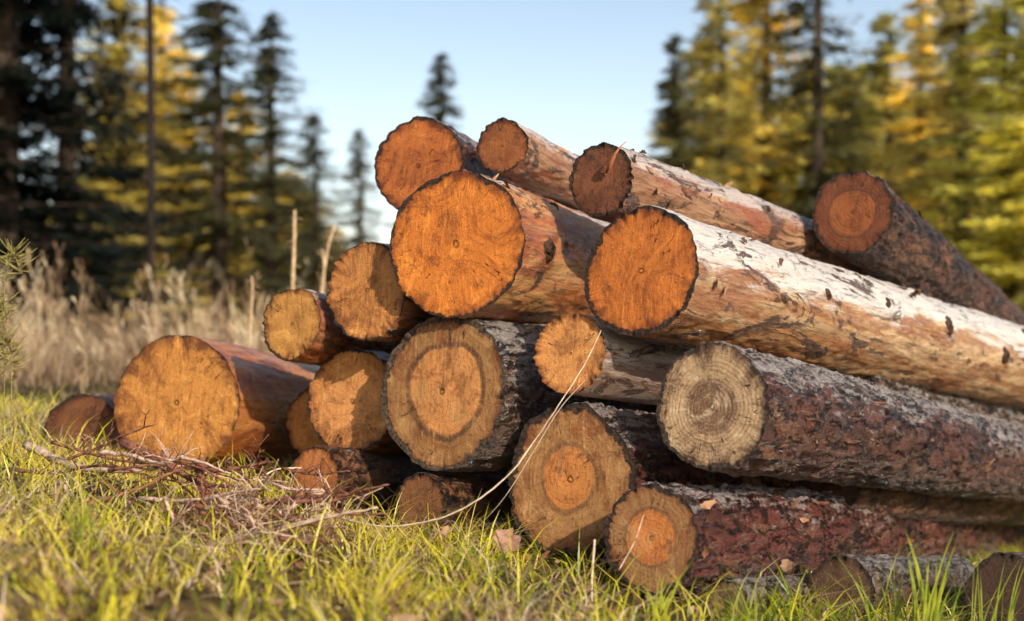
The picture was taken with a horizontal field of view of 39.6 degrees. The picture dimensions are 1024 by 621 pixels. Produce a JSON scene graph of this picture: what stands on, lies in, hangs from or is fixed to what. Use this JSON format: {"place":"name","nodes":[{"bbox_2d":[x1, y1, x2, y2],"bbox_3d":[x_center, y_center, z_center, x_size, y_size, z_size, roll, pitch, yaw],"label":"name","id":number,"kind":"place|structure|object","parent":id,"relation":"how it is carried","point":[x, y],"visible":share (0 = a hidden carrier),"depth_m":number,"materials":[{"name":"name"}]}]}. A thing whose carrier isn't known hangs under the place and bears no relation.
{"place":"outdoors","nodes":[
{"label":"outdoors","id":0,"kind":"place"},
{"bbox_2d":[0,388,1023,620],"bbox_3d":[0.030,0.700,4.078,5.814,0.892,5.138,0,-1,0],"label":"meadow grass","id":1,"kind":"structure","parent":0,"point":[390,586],"depth_m":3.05,"materials":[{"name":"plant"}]},
{"bbox_2d":[0,333,1023,620],"bbox_3d":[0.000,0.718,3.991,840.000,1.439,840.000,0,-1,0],"label":"ground","id":2,"kind":"structure","parent":0,"point":[186,599],"depth_m":3.05,"materials":[{"name":"plant"}]},
{"bbox_2d":[0,290,21,375],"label":"weed","id":3,"kind":"object","parent":2,"relation":"on","point":[2,308],"visible":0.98,"depth_m":4.40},
{"bbox_2d":[0,322,30,442],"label":"weed","id":4,"kind":"object","parent":2,"relation":"on","point":[7,340],"visible":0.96,"depth_m":4.40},
{"bbox_2d":[0,238,38,452],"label":"weed","id":5,"kind":"object","parent":2,"relation":"on","point":[12,252],"visible":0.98,"depth_m":4.40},
{"bbox_2d":[0,0,146,338],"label":"spruce tree","id":6,"kind":"object","parent":2,"relation":"on","point":[25,168],"visible":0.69,"depth_m":20.61,"materials":[{"name":"plant"}]},
{"bbox_2d":[50,470,118,552],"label":"grass tuft","id":7,"kind":"object","parent":2,"relation":"on","point":[83,522],"visible":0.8,"depth_m":2.90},
{"bbox_2d":[42,393,131,452],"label":"felled log","id":8,"kind":"object","parent":2,"relation":"on","point":[99,407],"visible":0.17,"depth_m":4.83,"materials":[{"name":"brown wood"}]},
{"bbox_2d":[22,440,183,472],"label":"dead twig","id":9,"kind":"object","parent":2,"relation":"on","point":[39,449],"visible":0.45,"depth_m":3.91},
{"bbox_2d":[2,446,211,483],"bbox_3d":[-1.062,0.398,3.677,0.642,0.092,0.074,0,-1,17],"label":"dead twig","id":10,"kind":"object","parent":2,"relation":"on","point":[103,465],"visible":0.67,"depth_m":3.70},
{"bbox_2d":[0,0,226,340],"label":"spruce tree","id":11,"kind":"object","parent":2,"relation":"on","point":[13,29],"visible":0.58,"depth_m":21.93,"materials":[{"name":"plant"}]},
{"bbox_2d":[14,0,218,340],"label":"spruce tree","id":12,"kind":"object","parent":2,"relation":"on","point":[65,40],"visible":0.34,"depth_m":23.95,"materials":[{"name":"plant"}]},
{"bbox_2d":[22,0,247,333],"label":"spruce tree","id":13,"kind":"object","parent":2,"relation":"on","point":[120,54],"visible":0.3,"depth_m":47.85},
{"bbox_2d":[0,309,271,428],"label":"dry grass","id":14,"kind":"structure","parent":2,"relation":"on","point":[46,344],"depth_m":9.59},
{"bbox_2d":[50,437,223,521],"bbox_3d":[-0.950,0.461,3.751,0.687,0.262,0.103,0,-1,33],"label":"dead twig","id":15,"kind":"object","parent":2,"relation":"on","point":[100,456],"visible":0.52,"depth_m":3.78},
{"bbox_2d":[98,473,179,517],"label":"dead twig","id":16,"kind":"object","parent":2,"relation":"on","point":[114,489],"visible":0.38,"depth_m":3.56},
{"bbox_2d":[108,438,172,475],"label":"dead twig","id":17,"kind":"object","parent":16,"relation":"on","point":[117,468],"visible":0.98,"depth_m":3.53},
{"bbox_2d":[105,0,191,343],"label":"bare tree","id":18,"kind":"object","parent":2,"relation":"on","point":[151,163],"visible":0.94,"depth_m":15.99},
{"bbox_2d":[0,238,328,386],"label":"brush","id":19,"kind":"object","parent":2,"relation":"on","point":[149,335],"visible":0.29,"depth_m":11.90,"materials":[{"name":"beige plant"}]},
{"bbox_2d":[86,440,243,505],"bbox_3d":[-0.856,0.397,3.553,0.441,0.145,0.098,1,-1,-44],"label":"dead twig","id":20,"kind":"object","parent":2,"relation":"on","point":[172,471],"visible":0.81,"depth_m":3.54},
{"bbox_2d":[97,431,192,463],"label":"dead twig","id":21,"kind":"object","parent":20,"relation":"on","point":[111,453],"visible":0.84,"depth_m":3.57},
{"bbox_2d":[67,405,158,460],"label":"dead twig","id":22,"kind":"object","parent":21,"relation":"on","point":[96,448],"visible":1,"depth_m":3.60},
{"bbox_2d":[150,429,233,475],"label":"dead twig","id":23,"kind":"object","parent":20,"relation":"on","point":[196,461],"visible":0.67,"depth_m":3.55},
{"bbox_2d":[159,498,195,531],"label":"dead twig","id":24,"kind":"object","parent":2,"relation":"on","point":[171,514],"visible":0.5,"depth_m":3.38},
{"bbox_2d":[138,460,260,501],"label":"dead twig","id":25,"kind":"object","parent":24,"relation":"on","point":[192,499],"visible":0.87,"depth_m":3.38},
{"bbox_2d":[80,1,281,333],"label":"spruce tree","id":26,"kind":"object","parent":2,"relation":"on","point":[166,18],"visible":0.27,"depth_m":49.85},
{"bbox_2d":[132,70,264,332],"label":"spruce tree","id":27,"kind":"object","parent":2,"relation":"on","point":[180,139],"visible":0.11,"depth_m":51.79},
{"bbox_2d":[192,470,221,535],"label":"dead twig","id":28,"kind":"object","parent":2,"relation":"on","point":[202,488],"visible":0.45,"depth_m":3.47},
{"bbox_2d":[199,463,253,496],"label":"dead twig","id":29,"kind":"object","parent":28,"relation":"on","point":[221,485],"visible":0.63,"depth_m":3.49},
{"bbox_2d":[113,335,319,470],"bbox_3d":[-0.806,0.410,5.617,0.456,0.450,2.208,0,-6,14],"label":"felled log","id":30,"kind":"object","parent":2,"relation":"on","point":[213,396],"visible":0.44,"depth_m":4.58,"materials":[{"name":"brown wood"}]},
{"bbox_2d":[114,0,338,339],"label":"spruce tree","id":31,"kind":"object","parent":2,"relation":"on","point":[218,221],"visible":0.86,"depth_m":26.92,"materials":[{"name":"plant"}]},
{"bbox_2d":[190,498,288,534],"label":"dead twig","id":32,"kind":"object","parent":2,"relation":"on","point":[236,527],"visible":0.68,"depth_m":3.26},
{"bbox_2d":[202,481,250,520],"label":"dead twig","id":33,"kind":"object","parent":32,"relation":"on","point":[226,507],"visible":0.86,"depth_m":3.30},
{"bbox_2d":[245,271,259,347],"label":"dry stalk","id":34,"kind":"object","parent":2,"relation":"on","point":[251,312],"visible":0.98,"depth_m":7.00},
{"bbox_2d":[222,455,282,513],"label":"dead twig","id":35,"kind":"object","parent":2,"relation":"on","point":[245,478],"visible":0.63,"depth_m":3.57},
{"bbox_2d":[240,446,288,486],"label":"dead twig","id":36,"kind":"object","parent":35,"relation":"on","point":[258,468],"visible":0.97,"depth_m":3.51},
{"bbox_2d":[173,92,332,332],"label":"spruce tree","id":37,"kind":"object","parent":2,"relation":"on","point":[250,129],"visible":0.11,"depth_m":53.79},
{"bbox_2d":[198,499,315,547],"bbox_3d":[-0.592,0.490,3.300,0.312,0.112,0.100,0,-1,14],"label":"dead twig","id":38,"kind":"object","parent":2,"relation":"on","point":[204,513],"visible":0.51,"depth_m":3.31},
{"bbox_2d":[224,497,299,541],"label":"dead twig","id":39,"kind":"object","parent":2,"relation":"on","point":[256,531],"visible":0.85,"depth_m":3.15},
{"bbox_2d":[176,170,351,331],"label":"spruce tree","id":40,"kind":"object","parent":2,"relation":"on","point":[290,174],"visible":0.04,"depth_m":55.58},
{"bbox_2d":[207,508,328,562],"bbox_3d":[-0.554,0.494,3.139,0.317,0.114,0.078,0,-1,25],"label":"dead twig","id":41,"kind":"object","parent":2,"relation":"on","point":[251,542],"visible":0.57,"depth_m":3.15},
{"bbox_2d":[193,8,346,334],"bbox_3d":[-5.092,-2.919,31.050,4.135,7.394,4.121,1,-1,-38],"label":"spruce tree","id":42,"kind":"object","parent":2,"relation":"on","point":[271,265],"visible":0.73,"depth_m":30.95,"materials":[{"name":"plant"}]},
{"bbox_2d":[219,483,337,552],"bbox_3d":[-0.571,0.504,3.522,0.417,0.137,0.133,-1,-1,35],"label":"dead twig","id":43,"kind":"object","parent":2,"relation":"on","point":[322,548],"visible":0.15,"depth_m":3.56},
{"bbox_2d":[281,449,357,476],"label":"dead twig","id":44,"kind":"object","parent":43,"relation":"on","point":[304,472],"visible":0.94,"depth_m":3.53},
{"bbox_2d":[206,177,357,332],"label":"spruce tree","id":45,"kind":"object","parent":2,"relation":"on","point":[304,201],"visible":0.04,"depth_m":55.60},
{"bbox_2d":[256,486,308,545],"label":"dead twig","id":46,"kind":"object","parent":2,"relation":"on","point":[278,510],"visible":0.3,"depth_m":3.36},
{"bbox_2d":[252,495,350,524],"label":"dead twig","id":47,"kind":"object","parent":46,"relation":"on","point":[271,513],"visible":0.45,"depth_m":3.33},
{"bbox_2d":[261,474,357,505],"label":"dead twig","id":48,"kind":"object","parent":47,"relation":"on","point":[290,501],"visible":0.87,"depth_m":3.33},
{"bbox_2d":[281,472,388,515],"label":"dead twig","id":49,"kind":"object","parent":48,"relation":"on","point":[316,496],"visible":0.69,"depth_m":3.36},
{"bbox_2d":[291,470,388,499],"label":"dead twig","id":50,"kind":"object","parent":49,"relation":"on","point":[344,494],"visible":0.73,"depth_m":3.33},
{"bbox_2d":[287,210,300,288],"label":"dry stalk","id":51,"kind":"object","parent":2,"relation":"on","point":[294,256],"visible":0.67,"depth_m":6.99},
{"bbox_2d":[238,113,365,317],"bbox_3d":[-5.111,-2.142,36.058,3.446,5.897,3.434,0,-1,-22],"label":"spruce tree","id":52,"kind":"object","parent":2,"relation":"on","point":[314,268],"visible":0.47,"depth_m":35.94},
{"bbox_2d":[278,514,343,547],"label":"dead twig","id":53,"kind":"object","parent":2,"relation":"on","point":[283,539],"visible":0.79,"depth_m":3.10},
{"bbox_2d":[275,487,382,531],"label":"dead twig","id":54,"kind":"object","parent":2,"relation":"on","point":[317,518],"visible":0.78,"depth_m":3.23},
{"bbox_2d":[210,491,317,527],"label":"dead twig","id":55,"kind":"object","parent":54,"relation":"on","point":[272,516],"visible":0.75,"depth_m":3.29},
{"bbox_2d":[320,129,393,286],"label":"spruce tree","id":56,"kind":"object","parent":2,"relation":"on","point":[359,165],"visible":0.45,"depth_m":41.98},
{"bbox_2d":[292,446,461,505],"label":"felled log","id":57,"kind":"object","parent":2,"relation":"on","point":[393,470],"visible":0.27,"depth_m":4.20,"materials":[{"name":"brown wood"}]},
{"bbox_2d":[306,347,404,452],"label":"felled log","id":58,"kind":"object","parent":57,"relation":"on","point":[344,404],"visible":0.28,"depth_m":4.31,"materials":[{"name":"brown wood"}]},
{"bbox_2d":[262,288,398,365],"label":"felled log","id":59,"kind":"object","parent":58,"relation":"on","point":[300,325],"visible":0.29,"depth_m":4.29,"materials":[{"name":"brown wood"}]},
{"bbox_2d":[326,242,436,343],"bbox_3d":[0.123,0.015,4.968,0.316,0.300,2.009,0,-5,34],"label":"felled log","id":60,"kind":"object","parent":58,"relation":"on","point":[367,299],"visible":0.27,"depth_m":4.14,"materials":[{"name":"brown wood"}]},
{"bbox_2d":[385,49,466,228],"bbox_3d":[-1.562,-2.260,30.134,3.085,6.555,2.700,1,-1,-36],"label":"spruce tree","id":61,"kind":"object","parent":2,"relation":"on","point":[440,115],"visible":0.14,"depth_m":30.00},
{"bbox_2d":[395,472,520,535],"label":"felled log","id":62,"kind":"object","parent":2,"relation":"on","point":[455,491],"visible":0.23,"depth_m":3.98,"materials":[{"name":"brown wood"}]},
{"bbox_2d":[321,331,600,527],"bbox_3d":[-0.161,0.297,3.576,0.749,0.495,0.186,0,-1,14],"label":"arching stem","id":63,"kind":"object","parent":2,"relation":"on","point":[454,512],"visible":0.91,"depth_m":3.49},
{"bbox_2d":[439,527,509,573],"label":"grass tuft","id":64,"kind":"object","parent":2,"relation":"on","point":[469,564],"visible":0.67,"depth_m":3.30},
{"bbox_2d":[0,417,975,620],"bbox_3d":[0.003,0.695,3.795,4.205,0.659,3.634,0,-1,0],"label":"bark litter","id":65,"kind":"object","parent":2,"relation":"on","point":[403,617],"visible":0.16,"depth_m":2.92,"materials":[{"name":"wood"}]},
{"bbox_2d":[492,528,521,551],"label":"fallen leaf","id":66,"kind":"object","parent":2,"relation":"on","point":[516,539],"visible":0.77,"depth_m":3.45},
{"bbox_2d":[0,397,1020,620],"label":"dead straw","id":67,"kind":"object","parent":2,"relation":"on","point":[370,564],"visible":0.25,"depth_m":2.99,"materials":[{"name":"plant"}]},
{"bbox_2d":[172,459,277,501],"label":"dead twig","id":68,"kind":"object","parent":67,"relation":"on","point":[187,464],"visible":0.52,"depth_m":3.57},
{"bbox_2d":[119,438,258,516],"bbox_3d":[-0.825,0.433,3.641,0.538,0.188,0.072,-1,-1,36],"label":"dead twig","id":69,"kind":"object","parent":68,"relation":"on","point":[142,449],"visible":0.38,"depth_m":3.71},
{"bbox_2d":[191,434,273,472],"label":"dead twig","id":70,"kind":"object","parent":68,"relation":"on","point":[235,468],"visible":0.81,"depth_m":3.55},
{"bbox_2d":[183,482,295,519],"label":"dead twig","id":71,"kind":"object","parent":67,"relation":"on","point":[220,509],"visible":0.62,"depth_m":3.34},
{"bbox_2d":[220,459,285,503],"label":"dead twig","id":72,"kind":"object","parent":71,"relation":"on","point":[250,495],"visible":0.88,"depth_m":3.34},
{"bbox_2d":[249,468,340,502],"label":"dead twig","id":73,"kind":"object","parent":67,"relation":"on","point":[283,487],"visible":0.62,"depth_m":3.49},
{"bbox_2d":[264,494,335,529],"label":"dead twig","id":74,"kind":"object","parent":67,"relation":"on","point":[325,527],"visible":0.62,"depth_m":3.28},
{"bbox_2d":[507,400,798,557],"bbox_3d":[1.150,0.664,5.210,0.425,0.424,3.610,0,-7,34],"label":"felled log","id":75,"kind":"object","parent":2,"relation":"on","point":[588,465],"visible":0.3,"depth_m":3.75,"materials":[{"name":"brown wood"}]},
{"bbox_2d":[381,316,656,471],"bbox_3d":[0.536,0.331,4.916,0.471,0.461,2.422,-1,-6,38],"label":"felled log","id":76,"kind":"object","parent":75,"relation":"on","point":[467,395],"visible":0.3,"depth_m":3.95,"materials":[{"name":"brown wood"}]},
{"bbox_2d":[389,169,609,323],"bbox_3d":[0.396,-0.099,5.108,0.460,0.429,2.610,0,-4,25],"label":"felled log","id":77,"kind":"object","parent":76,"relation":"on","point":[464,244],"visible":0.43,"depth_m":3.96,"materials":[{"name":"brown wood"}]},
{"bbox_2d":[374,116,545,209],"bbox_3d":[0.057,-0.360,5.280,0.325,0.311,2.011,0,-5,20],"label":"felled log","id":78,"kind":"object","parent":77,"relation":"on","point":[413,154],"visible":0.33,"depth_m":4.36,"materials":[{"name":"orange wood"}]},
{"bbox_2d":[476,117,578,209],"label":"felled log","id":79,"kind":"object","parent":77,"relation":"on","point":[521,155],"visible":0.45,"depth_m":4.23,"materials":[{"name":"brown wood"}]},
{"bbox_2d":[533,313,691,404],"bbox_3d":[0.807,0.242,4.725,0.230,0.238,2.409,0,-7,34],"label":"felled log","id":80,"kind":"object","parent":75,"relation":"on","point":[620,367],"visible":0.35,"depth_m":3.76,"materials":[{"name":"brown wood"}]},
{"bbox_2d":[637,571,680,620],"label":"grass tuft","id":81,"kind":"object","parent":2,"relation":"on","point":[663,604],"visible":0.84,"depth_m":3.11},
{"bbox_2d":[643,32,711,171],"bbox_3d":[4.030,-2.615,36.124,3.597,9.024,3.701,1,-1,-40],"label":"spruce tree","id":82,"kind":"object","parent":2,"relation":"on","point":[669,113],"visible":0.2,"depth_m":36.04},
{"bbox_2d":[645,101,740,186],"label":"spruce tree","id":83,"kind":"object","parent":2,"relation":"on","point":[654,136],"visible":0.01,"depth_m":61.58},
{"bbox_2d":[651,41,755,193],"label":"spruce tree","id":84,"kind":"object","parent":2,"relation":"on","point":[696,48],"visible":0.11,"depth_m":60.48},
{"bbox_2d":[646,0,798,207],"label":"spruce tree","id":85,"kind":"object","parent":2,"relation":"on","point":[713,47],"visible":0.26,"depth_m":33.99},
{"bbox_2d":[711,60,799,203],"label":"spruce tree","id":86,"kind":"object","parent":2,"relation":"on","point":[741,65],"visible":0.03,"depth_m":65.62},
{"bbox_2d":[703,573,815,619],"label":"felled log","id":87,"kind":"object","parent":2,"relation":"on","point":[772,579],"visible":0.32,"depth_m":3.41,"materials":[{"name":"grey wood"}]},
{"bbox_2d":[679,0,856,213],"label":"spruce tree","id":88,"kind":"object","parent":2,"relation":"on","point":[747,13],"visible":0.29,"depth_m":30.90,"materials":[{"name":"plant"}]},
{"bbox_2d":[756,103,844,195],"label":"spruce tree","id":89,"kind":"object","parent":2,"relation":"on","point":[787,128],"visible":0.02,"depth_m":66.39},
{"bbox_2d":[745,61,876,201],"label":"spruce tree","id":90,"kind":"object","parent":2,"relation":"on","point":[795,131],"visible":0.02,"depth_m":59.24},
{"bbox_2d":[603,476,1023,596],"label":"felled log","id":91,"kind":"object","parent":2,"relation":"on","point":[712,530],"visible":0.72,"depth_m":3.66,"materials":[{"name":"brown wood"}]},
{"bbox_2d":[656,341,1023,503],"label":"felled log","id":92,"kind":"object","parent":91,"relation":"on","point":[729,409],"visible":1,"depth_m":3.78,"materials":[{"name":"brown wood"}]},
{"bbox_2d":[862,375,1023,423],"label":"felled log","id":93,"kind":"object","parent":92,"relation":"on","point":[1006,413],"visible":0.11,"depth_m":5.40,"materials":[{"name":"grey wood"}]},
{"bbox_2d":[584,205,1023,407],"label":"felled log","id":94,"kind":"object","parent":93,"relation":"on","point":[656,273],"visible":0.93,"depth_m":3.95,"materials":[{"name":"brown wood"}]},
{"bbox_2d":[568,141,866,275],"bbox_3d":[0.781,-0.267,4.620,0.239,0.230,1.809,-1,-7,38],"label":"felled log","id":95,"kind":"object","parent":94,"relation":"on","point":[609,182],"visible":0.59,"depth_m":4.09,"materials":[{"name":"brown wood"}]},
{"bbox_2d":[798,480,1023,525],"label":"felled log","id":96,"kind":"object","parent":91,"relation":"on","point":[949,510],"visible":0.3,"depth_m":5.00,"materials":[{"name":"bare peeled wood"},{"name":"sawn wood"}]},
{"bbox_2d":[739,0,905,219],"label":"spruce tree","id":97,"kind":"object","parent":2,"relation":"on","point":[817,175],"visible":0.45,"depth_m":28.94,"materials":[{"name":"plant"}]},
{"bbox_2d":[673,549,1020,620],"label":"green grass","id":98,"kind":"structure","parent":2,"relation":"on","point":[770,617],"depth_m":3.25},
{"bbox_2d":[797,65,898,212],"bbox_3d":[9.343,-2.312,37.959,6.168,8.667,5.995,-1,-1,35],"label":"spruce tree","id":99,"kind":"object","parent":2,"relation":"on","point":[846,74],"visible":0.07,"depth_m":37.91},
{"bbox_2d":[833,542,913,620],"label":"grass tuft","id":100,"kind":"object","parent":2,"relation":"on","point":[884,603],"visible":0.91,"depth_m":3.29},
{"bbox_2d":[825,8,952,219],"bbox_3d":[9.322,-2.827,36.109,5.181,9.709,5.036,-1,-1,36],"label":"spruce tree","id":101,"kind":"object","parent":2,"relation":"on","point":[877,69],"visible":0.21,"depth_m":36.05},
{"bbox_2d":[808,554,973,620],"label":"felled log","id":102,"kind":"object","parent":2,"relation":"on","point":[835,568],"visible":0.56,"depth_m":3.68,"materials":[{"name":"grey wood"}]},
{"bbox_2d":[871,105,992,266],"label":"spruce tree","id":103,"kind":"object","parent":2,"relation":"on","point":[931,133],"visible":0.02,"depth_m":55.81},
{"bbox_2d":[905,529,962,620],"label":"grass tuft","id":104,"kind":"object","parent":2,"relation":"on","point":[934,606],"visible":1,"depth_m":3.21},
{"bbox_2d":[846,0,1022,297],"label":"spruce tree","id":105,"kind":"object","parent":2,"relation":"on","point":[914,24],"visible":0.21,"depth_m":33.03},
{"bbox_2d":[864,0,1023,296],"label":"spruce tree","id":106,"kind":"object","parent":2,"relation":"on","point":[957,24],"visible":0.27,"depth_m":30.02,"materials":[{"name":"plant"}]},
{"bbox_2d":[903,0,1023,309],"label":"spruce tree","id":107,"kind":"object","parent":2,"relation":"on","point":[999,32],"visible":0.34,"depth_m":26.99,"materials":[{"name":"plant"}]},
{"bbox_2d":[930,0,1023,305],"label":"spruce tree","id":108,"kind":"object","parent":2,"relation":"on","point":[1017,123],"visible":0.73,"depth_m":25.17,"materials":[{"name":"plant"}]},
{"bbox_2d":[964,551,1023,620],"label":"felled log","id":109,"kind":"object","parent":2,"relation":"on","point":[990,568],"visible":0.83,"depth_m":3.72,"materials":[{"name":"brown wood"}]},
{"bbox_2d":[971,556,1023,620],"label":"grass tuft","id":110,"kind":"object","parent":2,"relation":"on","point":[1011,611],"visible":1,"depth_m":3.27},
{"bbox_2d":[993,149,1023,288],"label":"spruce tree","id":111,"kind":"object","parent":2,"relation":"on","point":[1020,253],"visible":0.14,"depth_m":25.04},
{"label":"felled log","id":112,"kind":"object","parent":2,"relation":"on","visible":0},
{"bbox_2d":[285,387,325,453],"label":"felled log","id":113,"kind":"object","parent":112,"relation":"on","point":[299,430],"visible":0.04,"depth_m":4.66,"materials":[{"name":"brown wood"}]},
{"bbox_2d":[19,0,1023,246],"label":"sky","id":114,"kind":"structure","parent":0,"point":[580,75],"materials":[{"name":"blue"}]},
{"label":"felled log","id":115,"kind":"object","parent":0,"visible":0},
{"bbox_2d":[812,171,1023,325],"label":"felled log","id":116,"kind":"object","parent":115,"relation":"on","point":[869,224],"visible":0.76,"depth_m":4.73,"materials":[{"name":"brown wood"}]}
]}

